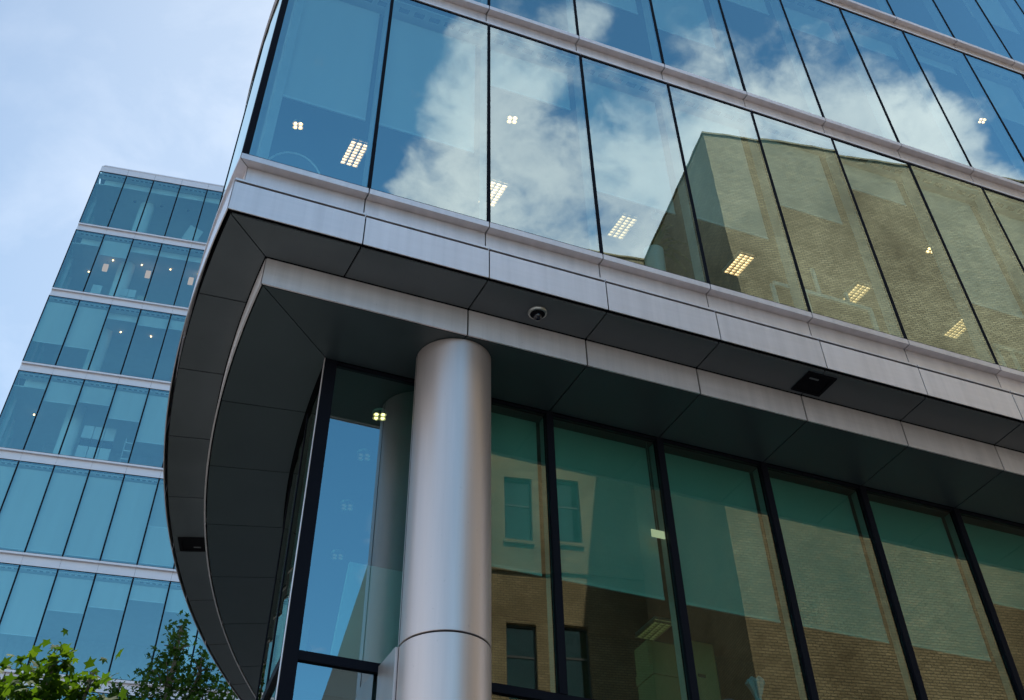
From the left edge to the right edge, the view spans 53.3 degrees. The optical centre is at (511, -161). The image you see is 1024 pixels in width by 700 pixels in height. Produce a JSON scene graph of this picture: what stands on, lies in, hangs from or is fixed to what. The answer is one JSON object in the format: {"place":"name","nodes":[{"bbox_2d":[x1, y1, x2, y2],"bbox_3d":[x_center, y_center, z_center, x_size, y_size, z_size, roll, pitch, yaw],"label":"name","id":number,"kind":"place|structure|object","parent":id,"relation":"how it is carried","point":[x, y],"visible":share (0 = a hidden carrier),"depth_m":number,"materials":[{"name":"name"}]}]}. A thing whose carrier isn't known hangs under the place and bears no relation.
{"place":"outdoors","nodes":[
{"label":"outdoors","id":0,"kind":"place"},
{"bbox_2d":[0,165,238,699],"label":"glass office tower","id":1,"kind":"structure","parent":0,"point":[86,560],"depth_m":47.10,"materials":[{"name":"glass"}]},
{"bbox_2d":[0,409,14,446],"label":"end window","id":2,"kind":"structure","parent":1,"relation":"in","point":[11,422],"depth_m":47.99,"materials":[{"name":"glass"}]},
{"bbox_2d":[0,373,18,441],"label":"end window","id":3,"kind":"structure","parent":1,"relation":"in","point":[6,414],"depth_m":46.88,"materials":[{"name":"glass"}]},
{"bbox_2d":[5,428,13,447],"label":"end window","id":4,"kind":"structure","parent":1,"relation":"in","point":[9,443],"depth_m":49.19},
{"bbox_2d":[0,458,19,513],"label":"window","id":5,"kind":"structure","parent":1,"relation":"in","point":[7,474],"depth_m":43.80,"materials":[{"name":"glass"}]},
{"bbox_2d":[0,562,20,624],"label":"window","id":6,"kind":"structure","parent":1,"relation":"in","point":[7,578],"depth_m":40.74,"materials":[{"name":"glass"}]},
{"bbox_2d":[3,370,51,449],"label":"window","id":7,"kind":"structure","parent":1,"relation":"in","point":[50,378],"depth_m":46.29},
{"bbox_2d":[0,461,54,551],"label":"window","id":8,"kind":"structure","parent":1,"relation":"in","point":[23,504],"depth_m":43.15,"materials":[{"name":"glass"}]},
{"bbox_2d":[0,565,58,669],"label":"window","id":9,"kind":"structure","parent":1,"relation":"in","point":[24,615],"depth_m":40.46,"materials":[{"name":"glass"}]},
{"bbox_2d":[24,300,48,361],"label":"end window","id":10,"kind":"structure","parent":1,"relation":"in","point":[33,347],"depth_m":49.48,"materials":[{"name":"glass"}]},
{"bbox_2d":[33,342,44,362],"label":"end window","id":11,"kind":"structure","parent":1,"relation":"in","point":[36,359],"depth_m":51.33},
{"bbox_2d":[25,295,80,364],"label":"window","id":12,"kind":"structure","parent":1,"relation":"in","point":[57,319],"depth_m":49.86,"materials":[{"name":"glass"}]},
{"bbox_2d":[25,375,84,454],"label":"window","id":13,"kind":"structure","parent":1,"relation":"in","point":[63,393],"depth_m":47.27,"materials":[{"name":"glass"}]},
{"bbox_2d":[26,465,90,556],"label":"window","id":14,"kind":"structure","parent":1,"relation":"in","point":[54,525],"depth_m":43.32,"materials":[{"name":"glass"}]},
{"bbox_2d":[54,233,75,287],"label":"end window","id":15,"kind":"structure","parent":1,"relation":"in","point":[67,263],"depth_m":53.25,"materials":[{"name":"glass"}]},
{"bbox_2d":[62,267,71,288],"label":"end window","id":16,"kind":"structure","parent":1,"relation":"in","point":[68,278],"depth_m":54.79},
{"bbox_2d":[38,569,96,674],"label":"window","id":17,"kind":"structure","parent":1,"relation":"in","point":[70,595],"depth_m":41.09,"materials":[{"name":"glass"}]},
{"bbox_2d":[56,230,104,291],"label":"window","id":18,"kind":"structure","parent":1,"relation":"in","point":[78,230],"depth_m":52.92,"materials":[{"name":"glass"}]},
{"bbox_2d":[56,300,110,369],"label":"window","id":19,"kind":"structure","parent":1,"relation":"in","point":[88,325],"depth_m":50.08,"materials":[{"name":"glass"}]},
{"bbox_2d":[59,379,117,458],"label":"window","id":20,"kind":"structure","parent":1,"relation":"in","point":[90,395],"depth_m":47.59,"materials":[{"name":"glass"}]},
{"bbox_2d":[80,174,99,222],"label":"end window","id":21,"kind":"structure","parent":1,"relation":"in","point":[92,201],"depth_m":56.58,"materials":[{"name":"glass"}]},
{"bbox_2d":[88,206,94,223],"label":"end window","id":22,"kind":"structure","parent":1,"relation":"in","point":[92,218],"depth_m":58.16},
{"bbox_2d":[63,469,125,560],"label":"window","id":23,"kind":"structure","parent":1,"relation":"in","point":[89,535],"depth_m":43.55,"materials":[{"name":"glass"}]},
{"bbox_2d":[75,425,116,459],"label":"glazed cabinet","id":24,"kind":"object","parent":1,"relation":"on","point":[84,449],"visible":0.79,"depth_m":46.90,"materials":[{"name":"glass"}]},
{"bbox_2d":[90,284,102,293],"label":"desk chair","id":25,"kind":"object","parent":1,"relation":"on","point":[96,289],"visible":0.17,"depth_m":52.52,"materials":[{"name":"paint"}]},
{"bbox_2d":[67,573,133,675],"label":"window","id":26,"kind":"structure","parent":1,"relation":"in","point":[105,595],"depth_m":41.42,"materials":[{"name":"glass"}]},
{"bbox_2d":[81,171,126,226],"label":"window","id":27,"kind":"structure","parent":1,"relation":"in","point":[100,171],"depth_m":56.30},
{"bbox_2d":[85,234,133,296],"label":"window","id":28,"kind":"structure","parent":1,"relation":"in","point":[109,248],"depth_m":53.89,"materials":[{"name":"glass"}]},
{"bbox_2d":[91,304,141,374],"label":"window","id":29,"kind":"structure","parent":1,"relation":"in","point":[111,304],"depth_m":50.15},
{"bbox_2d":[95,384,150,462],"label":"window","id":30,"kind":"structure","parent":1,"relation":"in","point":[126,406],"depth_m":47.61,"materials":[{"name":"glass"}]},
{"bbox_2d":[119,439,133,462],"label":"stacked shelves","id":31,"kind":"object","parent":1,"relation":"on","point":[126,452],"visible":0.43,"depth_m":46.66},
{"bbox_2d":[118,288,136,298],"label":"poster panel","id":32,"kind":"object","parent":1,"relation":"attached to","point":[127,293],"visible":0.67,"depth_m":52.58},
{"bbox_2d":[100,474,159,566],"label":"window","id":33,"kind":"structure","parent":1,"relation":"in","point":[129,526],"depth_m":43.79,"materials":[{"name":"glass"}]},
{"bbox_2d":[111,176,153,231],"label":"window","id":34,"kind":"structure","parent":1,"relation":"in","point":[127,176],"depth_m":56.54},
{"bbox_2d":[114,239,162,300],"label":"window","id":35,"kind":"structure","parent":1,"relation":"in","point":[134,239],"depth_m":53.43,"materials":[{"name":"glass"}]},
{"bbox_2d":[111,577,170,680],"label":"window","id":36,"kind":"structure","parent":1,"relation":"in","point":[138,593],"depth_m":41.85,"materials":[{"name":"glass"}]},
{"bbox_2d":[123,309,171,378],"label":"window","id":37,"kind":"structure","parent":1,"relation":"in","point":[146,321],"depth_m":51.23,"materials":[{"name":"glass"}]},
{"bbox_2d":[129,388,168,467],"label":"window","id":38,"kind":"structure","parent":1,"relation":"in","point":[152,427],"depth_m":47.40,"materials":[{"name":"glass"}]},
{"bbox_2d":[139,478,174,568],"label":"window","id":39,"kind":"structure","parent":1,"relation":"in","point":[156,550],"depth_m":43.42,"materials":[{"name":"glass"}]},
{"bbox_2d":[148,484,167,528],"bbox_3d":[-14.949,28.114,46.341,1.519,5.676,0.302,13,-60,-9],"label":"window","id":40,"kind":"structure","parent":1,"relation":"in","point":[152,523],"depth_m":44.34,"materials":[{"name":"glass"}]},
{"bbox_2d":[141,181,180,236],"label":"window","id":41,"kind":"structure","parent":1,"relation":"in","point":[155,181],"depth_m":56.80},
{"bbox_2d":[147,243,190,305],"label":"window","id":42,"kind":"structure","parent":1,"relation":"in","point":[163,243],"depth_m":53.74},
{"bbox_2d":[155,314,185,381],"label":"window","id":43,"kind":"structure","parent":1,"relation":"in","point":[175,325],"depth_m":51.49,"materials":[{"name":"glass"}]},
{"bbox_2d":[156,581,197,684],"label":"window","id":44,"kind":"structure","parent":1,"relation":"in","point":[176,602],"depth_m":41.88,"materials":[{"name":"glass"}]},
{"bbox_2d":[165,185,207,240],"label":"window","id":45,"kind":"structure","parent":1,"relation":"in","point":[181,185],"depth_m":56.98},
{"bbox_2d":[181,225,202,240],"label":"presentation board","id":46,"kind":"object","parent":1,"relation":"on","point":[189,233],"visible":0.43,"depth_m":56.87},
{"bbox_2d":[0,0,274,413],"label":"sky","id":47,"kind":"structure","parent":0,"point":[161,87],"materials":[{"name":"blue"}]},
{"bbox_3d":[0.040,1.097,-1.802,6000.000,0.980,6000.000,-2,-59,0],"label":"ground","id":48,"kind":"structure","parent":0,"visible":0},
{"bbox_2d":[0,628,127,699],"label":"plane tree","id":49,"kind":"object","parent":48,"relation":"on","point":[51,685],"visible":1,"depth_m":14.13,"materials":[{"name":"green plant"}]},
{"bbox_2d":[102,610,239,699],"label":"plane tree","id":50,"kind":"object","parent":48,"relation":"on","point":[194,691],"visible":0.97,"depth_m":25.95,"materials":[{"name":"green plant"}]},
{"bbox_2d":[163,0,1023,699],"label":"office building","id":51,"kind":"structure","parent":48,"relation":"on","point":[855,530],"depth_m":13.07,"materials":[{"name":"glass"},{"name":"metal"}]},
{"bbox_2d":[178,537,205,551],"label":"soffit light","id":52,"kind":"object","parent":51,"relation":"attached to","point":[193,544],"visible":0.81,"depth_m":14.33,"materials":[{"name":"paint"}]},
{"bbox_2d":[215,41,263,216],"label":"curved window","id":53,"kind":"structure","parent":51,"relation":"in","point":[263,41],"depth_m":14.98,"materials":[{"name":"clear glass"}]},
{"bbox_2d":[216,0,281,213],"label":"curved window","id":54,"kind":"structure","parent":51,"relation":"in","point":[243,129],"depth_m":13.29,"materials":[{"name":"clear glass"}]},
{"bbox_2d":[267,679,276,699],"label":"lower curved window","id":55,"kind":"structure","parent":51,"relation":"in","point":[272,694],"depth_m":9.41,"materials":[{"name":"black glass"}]},
{"bbox_2d":[256,423,305,699],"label":"lower curved window","id":56,"kind":"structure","parent":51,"relation":"in","point":[293,481],"depth_m":11.29,"materials":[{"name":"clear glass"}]},
{"bbox_2d":[265,384,319,687],"bbox_3d":[-2.152,7.161,10.745,0.245,2.735,1.047,13,-60,-9],"label":"lower curved window","id":57,"kind":"structure","parent":51,"relation":"in","point":[279,628],"depth_m":10.67,"materials":[{"name":"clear glass"}]},
{"bbox_2d":[268,152,319,173],"bbox_3d":[-2.804,4.435,12.543,0.832,1.116,0.550,21,-61,-13],"label":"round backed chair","id":58,"kind":"object","parent":51,"relation":"in","point":[297,160],"visible":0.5,"depth_m":12.80,"materials":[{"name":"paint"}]},
{"bbox_2d":[292,119,303,129],"bbox_3d":[-3.285,4.377,15.674,0.178,0.058,0.178,13,-60,-9],"label":"spotlight","id":59,"kind":"object","parent":51,"relation":"attached to","point":[298,124],"visible":1,"depth_m":15.66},
{"bbox_2d":[299,624,309,650],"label":"lower curved window","id":60,"kind":"structure","parent":51,"relation":"in","point":[305,628],"depth_m":14.80,"materials":[{"name":"blue glass"}]},
{"bbox_2d":[249,0,393,189],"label":"window","id":61,"kind":"structure","parent":51,"relation":"in","point":[330,69],"depth_m":13.51,"materials":[{"name":"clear glass"}]},
{"bbox_2d":[331,549,343,559],"bbox_3d":[-2.366,9.697,13.828,0.178,0.058,0.178,13,-60,-9],"label":"spotlight","id":62,"kind":"object","parent":51,"relation":"attached to","point":[337,554],"visible":1,"depth_m":13.81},
{"bbox_2d":[298,662,377,675],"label":"lower window","id":63,"kind":"structure","parent":51,"relation":"in","point":[298,662],"depth_m":9.32,"materials":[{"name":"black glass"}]},
{"bbox_2d":[340,499,353,510],"bbox_3d":[-2.129,8.586,13.157,0.178,0.058,0.178,13,-60,-9],"label":"spotlight","id":64,"kind":"object","parent":51,"relation":"attached to","point":[346,504],"visible":1,"depth_m":13.14,"materials":[{"name":"glass"}]},
{"bbox_2d":[338,136,367,168],"bbox_3d":[-2.493,4.959,16.147,0.322,0.065,0.600,21,-61,-13],"label":"ceiling light","id":65,"kind":"object","parent":51,"relation":"attached to","point":[354,153],"visible":0.92,"depth_m":16.12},
{"bbox_2d":[357,449,370,460],"bbox_3d":[-1.821,7.567,12.544,0.178,0.058,0.178,13,-60,-9],"label":"spotlight","id":66,"kind":"object","parent":51,"relation":"attached to","point":[364,454],"visible":1,"depth_m":12.52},
{"bbox_2d":[337,362,414,385],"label":"lower window","id":67,"kind":"structure","parent":51,"relation":"in","point":[343,366],"depth_m":11.72,"materials":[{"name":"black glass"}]},
{"bbox_2d":[372,408,386,420],"bbox_3d":[-1.569,6.819,12.093,0.178,0.058,0.178,13,-60,-9],"label":"spotlight","id":68,"kind":"object","parent":51,"relation":"attached to","point":[380,414],"visible":1,"depth_m":12.07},
{"bbox_2d":[373,0,490,222],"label":"window","id":69,"kind":"structure","parent":51,"relation":"in","point":[429,86],"depth_m":13.87,"materials":[{"name":"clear glass"}]},
{"bbox_2d":[476,177,508,207],"bbox_3d":[-0.316,5.779,16.695,0.322,0.065,0.600,21,-61,-13],"label":"ceiling light","id":70,"kind":"object","parent":51,"relation":"attached to","point":[499,187],"visible":0.73,"depth_m":16.63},
{"bbox_2d":[506,113,517,123],"bbox_3d":[0.002,4.293,15.696,0.178,0.058,0.178,13,-60,-9],"label":"spotlight","id":71,"kind":"object","parent":51,"relation":"attached to","point":[512,118],"visible":1,"depth_m":15.68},
{"bbox_2d":[491,398,567,694],"bbox_3d":[-0.219,7.419,10.949,1.499,2.741,0.258,21,-61,-13],"label":"lower window","id":72,"kind":"structure","parent":51,"relation":"in","point":[515,519],"depth_m":11.34,"materials":[{"name":"green glass"}]},
{"bbox_2d":[528,306,546,320],"bbox_3d":[0.294,5.451,11.671,0.224,0.107,0.224,21,-61,-13],"label":"security camera","id":73,"kind":"object","parent":51,"relation":"attached to","point":[537,313],"visible":1,"depth_m":11.65,"materials":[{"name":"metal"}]},
{"bbox_2d":[490,25,603,254],"bbox_3d":[0.331,4.023,13.775,1.507,3.470,0.346,21,-61,-13],"label":"window","id":74,"kind":"structure","parent":51,"relation":"in","point":[508,73],"depth_m":14.76,"materials":[{"name":"blue glass"}]},
{"bbox_2d":[566,0,579,35],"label":"window","id":75,"kind":"structure","parent":51,"relation":"in","point":[573,27],"depth_m":16.16,"materials":[{"name":"blue glass"}]},
{"bbox_2d":[605,211,638,240],"bbox_3d":[1.853,6.512,17.190,0.322,0.065,0.600,21,-61,-13],"label":"ceiling light","id":76,"kind":"object","parent":51,"relation":"attached to","point":[621,225],"visible":0.98,"depth_m":17.16,"materials":[{"name":"plastic"}]},
{"bbox_2d":[553,413,699,699],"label":"lower window","id":77,"kind":"structure","parent":51,"relation":"in","point":[606,514],"depth_m":11.70,"materials":[{"name":"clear glass"}]},
{"bbox_2d":[595,0,664,64],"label":"window","id":78,"kind":"structure","parent":51,"relation":"in","point":[630,6],"depth_m":17.10,"materials":[{"name":"blue glass"}]},
{"bbox_2d":[582,55,709,283],"bbox_3d":[1.699,4.539,14.120,1.507,3.470,0.346,21,-61,-13],"label":"window","id":79,"kind":"structure","parent":51,"relation":"in","point":[629,161],"depth_m":14.54,"materials":[{"name":"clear glass"}]},
{"bbox_2d":[635,616,671,640],"bbox_3d":[2.116,11.784,15.231,0.322,0.065,0.600,21,-61,-13],"label":"ceiling light","id":80,"kind":"object","parent":51,"relation":"attached to","point":[654,628],"visible":0.97,"depth_m":15.18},
{"bbox_2d":[634,640,676,693],"bbox_3d":[1.643,9.555,11.289,0.360,1.020,0.300,21,-61,-13],"label":"storage box","id":81,"kind":"object","parent":51,"relation":"on","point":[647,653],"visible":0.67,"depth_m":11.57,"materials":[{"name":"green cardboard"}]},
{"bbox_2d":[646,443,664,538],"bbox_3d":[1.660,7.683,12.082,0.170,1.060,0.015,21,-61,-13],"label":"panel lamp","id":82,"kind":"object","parent":51,"relation":"hanging from","point":[657,533],"visible":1,"depth_m":11.66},
{"bbox_2d":[636,663,681,699],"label":"storage box","id":83,"kind":"object","parent":51,"relation":"on","point":[654,681],"visible":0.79,"depth_m":10.95,"materials":[{"name":"green cardboard"}]},
{"bbox_2d":[628,221,691,272],"bbox_3d":[2.027,5.666,13.525,0.858,1.328,0.805,-4,-59,1],"label":"potted plant","id":84,"kind":"object","parent":51,"relation":"on","point":[652,251],"visible":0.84,"depth_m":13.77,"materials":[{"name":"green plant"}]},
{"bbox_2d":[674,641,720,699],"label":"storage box","id":85,"kind":"object","parent":51,"relation":"on","point":[706,673],"visible":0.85,"depth_m":11.54,"materials":[{"name":"green cardboard"}]},
{"bbox_2d":[652,0,746,91],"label":"window","id":86,"kind":"structure","parent":51,"relation":"in","point":[686,19],"depth_m":17.80,"materials":[{"name":"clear glass"}]},
{"bbox_2d":[722,250,755,276],"bbox_3d":[3.947,7.386,17.769,0.322,0.065,0.600,21,-61,-13],"label":"ceiling light","id":87,"kind":"object","parent":51,"relation":"attached to","point":[739,262],"visible":1,"depth_m":17.74,"materials":[{"name":"plastic"}]},
{"bbox_2d":[669,84,811,312],"bbox_3d":[3.063,5.051,14.463,1.507,3.470,0.346,21,-61,-13],"label":"window","id":88,"kind":"structure","parent":51,"relation":"in","point":[720,180],"depth_m":14.90,"materials":[{"name":"clear glass"}]},
{"bbox_2d":[663,439,818,699],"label":"lower window","id":89,"kind":"structure","parent":51,"relation":"in","point":[724,563],"depth_m":12.05,"materials":[{"name":"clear glass"}]},
{"bbox_2d":[745,676,764,699],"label":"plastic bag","id":90,"kind":"object","parent":51,"relation":"on","point":[755,686],"visible":1,"depth_m":11.46,"materials":[{"name":"plastic"}]},
{"bbox_2d":[726,0,824,117],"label":"window","id":91,"kind":"structure","parent":51,"relation":"in","point":[812,101],"depth_m":18.27,"materials":[{"name":"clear glass"}]},
{"bbox_2d":[769,280,789,302],"bbox_3d":[3.974,6.760,14.195,0.580,1.260,0.040,21,-61,-13],"label":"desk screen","id":92,"kind":"object","parent":51,"relation":"in","point":[773,284],"visible":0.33,"depth_m":14.60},
{"bbox_2d":[791,371,836,396],"bbox_3d":[3.722,6.709,12.570,0.410,0.014,0.410,21,-61,-13],"label":"soffit light","id":93,"kind":"object","parent":51,"relation":"attached to","point":[813,383],"visible":1,"depth_m":12.57,"materials":[{"name":"paint"}]},
{"bbox_2d":[753,112,907,339],"bbox_3d":[4.429,5.565,14.806,1.507,3.470,0.346,21,-61,-13],"label":"window","id":94,"kind":"structure","parent":51,"relation":"in","point":[800,181],"depth_m":15.50,"materials":[{"name":"clear glass"}]},
{"bbox_2d":[770,0,899,142],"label":"window","id":95,"kind":"structure","parent":51,"relation":"in","point":[801,22],"depth_m":19.29,"materials":[{"name":"blue glass"}]},
{"bbox_2d":[805,268,879,330],"bbox_3d":[4.767,6.951,14.575,1.210,1.680,0.040,21,-61,-13],"label":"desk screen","id":96,"kind":"object","parent":51,"relation":"in","point":[845,302],"visible":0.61,"depth_m":14.92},
{"bbox_2d":[767,464,927,699],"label":"lower window","id":97,"kind":"structure","parent":51,"relation":"in","point":[834,590],"depth_m":12.42,"materials":[{"name":"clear glass"}]},
{"bbox_2d":[839,280,872,303],"bbox_3d":[6.142,8.129,18.271,0.322,0.065,0.600,21,-61,-13],"label":"ceiling light","id":98,"kind":"object","parent":51,"relation":"attached to","point":[857,291],"visible":0.67,"depth_m":18.20,"materials":[{"name":"plastic"}]},
{"bbox_2d":[876,0,894,15],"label":"window","id":99,"kind":"structure","parent":51,"relation":"in","point":[884,5],"depth_m":21.07,"materials":[{"name":"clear glass"}]},
{"bbox_2d":[835,8,971,166],"bbox_3d":[7.088,4.586,18.790,1.507,3.450,0.346,21,-61,-13],"label":"window","id":100,"kind":"structure","parent":51,"relation":"in","point":[959,155],"depth_m":19.41,"materials":[{"name":"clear glass"}]},
{"bbox_2d":[826,138,998,364],"bbox_3d":[5.797,6.083,15.153,1.507,3.470,0.346,21,-61,-13],"label":"window","id":101,"kind":"structure","parent":51,"relation":"in","point":[862,181],"depth_m":15.83,"materials":[{"name":"clear glass"}]},
{"bbox_2d":[905,0,954,37],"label":"window","id":102,"kind":"structure","parent":51,"relation":"in","point":[928,8],"depth_m":21.52,"materials":[{"name":"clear glass"}]},
{"bbox_2d":[865,487,1023,699],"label":"lower window","id":103,"kind":"structure","parent":51,"relation":"in","point":[937,610],"depth_m":12.80,"materials":[{"name":"green glass"}]},
{"bbox_2d":[941,315,966,339],"bbox_3d":[8.251,9.017,18.859,0.322,0.065,0.600,21,-61,-13],"label":"ceiling light","id":104,"kind":"object","parent":51,"relation":"attached to","point":[956,329],"visible":0.71,"depth_m":18.87,"materials":[{"name":"plastic"}]},
{"bbox_2d":[897,31,1023,182],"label":"window","id":105,"kind":"structure","parent":51,"relation":"in","point":[981,95],"depth_m":19.70,"materials":[{"name":"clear glass"}]},
{"bbox_2d":[902,163,1023,371],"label":"window","id":106,"kind":"structure","parent":51,"relation":"in","point":[985,284],"depth_m":16.10,"materials":[{"name":"clear glass"}]},
{"bbox_2d":[934,0,1013,59],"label":"window","id":107,"kind":"structure","parent":51,"relation":"in","point":[966,19],"depth_m":21.89,"materials":[{"name":"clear glass"}]},
{"bbox_2d":[977,116,986,123],"bbox_3d":[9.849,5.880,21.391,0.178,0.058,0.178,13,-60,-9],"label":"spotlight","id":108,"kind":"object","parent":51,"relation":"attached to","point":[981,119],"visible":1,"depth_m":21.38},
{"bbox_2d":[958,53,1023,125],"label":"window","id":109,"kind":"structure","parent":51,"relation":"in","point":[1004,99],"depth_m":20.60,"materials":[{"name":"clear glass"}]},
{"bbox_2d":[959,510,1023,610],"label":"lower window","id":110,"kind":"structure","parent":51,"relation":"in","point":[999,555],"depth_m":13.54,"materials":[{"name":"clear glass"}]},
{"bbox_2d":[976,187,1023,303],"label":"window","id":111,"kind":"structure","parent":51,"relation":"in","point":[1014,228],"depth_m":16.98,"materials":[{"name":"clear glass"}]},
{"bbox_2d":[977,0,1023,62],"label":"window","id":112,"kind":"structure","parent":51,"relation":"in","point":[1006,17],"depth_m":22.77,"materials":[{"name":"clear glass"}]},
{"bbox_2d":[992,343,1023,370],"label":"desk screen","id":113,"kind":"object","parent":51,"relation":"in","point":[998,348],"visible":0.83,"depth_m":15.55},
{"bbox_2d":[1016,0,1023,11],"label":"window","id":114,"kind":"structure","parent":51,"relation":"in","point":[1021,2],"depth_m":23.97,"materials":[{"name":"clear glass"}]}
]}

